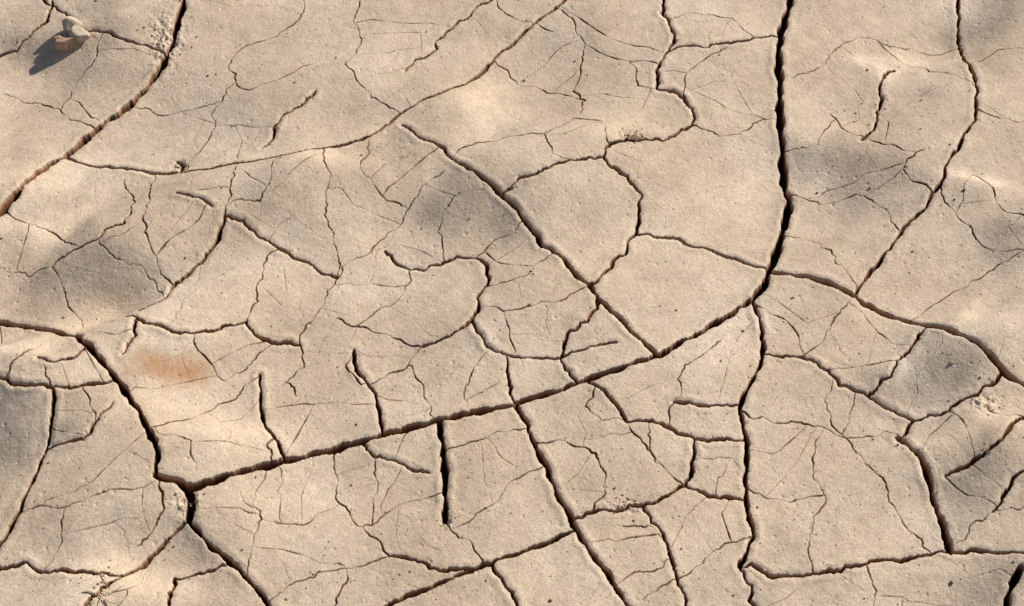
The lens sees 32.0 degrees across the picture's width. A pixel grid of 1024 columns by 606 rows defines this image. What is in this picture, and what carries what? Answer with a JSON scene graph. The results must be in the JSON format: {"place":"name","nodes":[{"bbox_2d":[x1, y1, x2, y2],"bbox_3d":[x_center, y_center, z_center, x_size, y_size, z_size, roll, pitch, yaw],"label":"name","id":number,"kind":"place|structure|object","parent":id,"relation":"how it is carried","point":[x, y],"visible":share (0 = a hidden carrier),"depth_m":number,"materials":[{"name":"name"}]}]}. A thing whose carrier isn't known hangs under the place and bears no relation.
{"place":"outdoors","nodes":[
{"label":"outdoors","id":0,"kind":"place"},
{"bbox_2d":[0,0,1023,605],"bbox_3d":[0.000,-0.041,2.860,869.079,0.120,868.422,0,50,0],"label":"cracked mud ground","id":1,"kind":"structure","parent":0,"point":[662,386],"depth_m":2.81,"materials":[{"name":"beige soil"}]},
{"bbox_2d":[52,34,62,43],"bbox_3d":[-0.811,-0.472,3.197,0.024,0.020,0.026,0,50,0],"label":"stone","id":2,"kind":"object","parent":1,"relation":"on","point":[56,37],"visible":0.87,"depth_m":3.19,"materials":[{"name":"brown stone"}]},
{"bbox_2d":[54,34,82,49],"bbox_3d":[-0.793,-0.465,3.187,0.050,0.030,0.028,-21,53,-17],"label":"stone","id":3,"kind":"object","parent":1,"relation":"on","point":[67,42],"visible":1,"depth_m":3.17,"materials":[{"name":"brown stone"}]},
{"bbox_2d":[62,16,84,30],"bbox_3d":[-0.786,-0.499,3.204,0.039,0.034,0.026,-12,51,-10],"label":"stone","id":4,"kind":"object","parent":1,"relation":"on","point":[68,22],"visible":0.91,"depth_m":3.19,"materials":[{"name":"beige stone"}]},
{"bbox_2d":[68,25,89,42],"bbox_3d":[-0.772,-0.480,3.190,0.040,0.031,0.033,0,50,0],"label":"stone","id":5,"kind":"object","parent":1,"relation":"on","point":[80,34],"visible":1,"depth_m":3.18,"materials":[{"name":"beige stone"}]},
{"bbox_2d":[81,570,143,605],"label":"dry grass tuft","id":6,"kind":"object","parent":1,"relation":"on","point":[115,590],"visible":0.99,"depth_m":2.45,"materials":[{"name":"plant"}]},
{"bbox_2d":[1,0,1023,605],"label":"soil crumbs","id":7,"kind":"object","parent":1,"relation":"on","point":[494,338],"visible":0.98,"depth_m":2.70,"materials":[{"name":"beige soil"}]},
{"bbox_2d":[628,134,640,139],"bbox_3d":[0.206,-0.278,3.005,0.022,0.011,0.013,0,50,0],"label":"stone","id":8,"kind":"object","parent":1,"relation":"on","point":[634,137],"visible":1,"depth_m":3.00,"materials":[{"name":"beige stone"}]}
]}

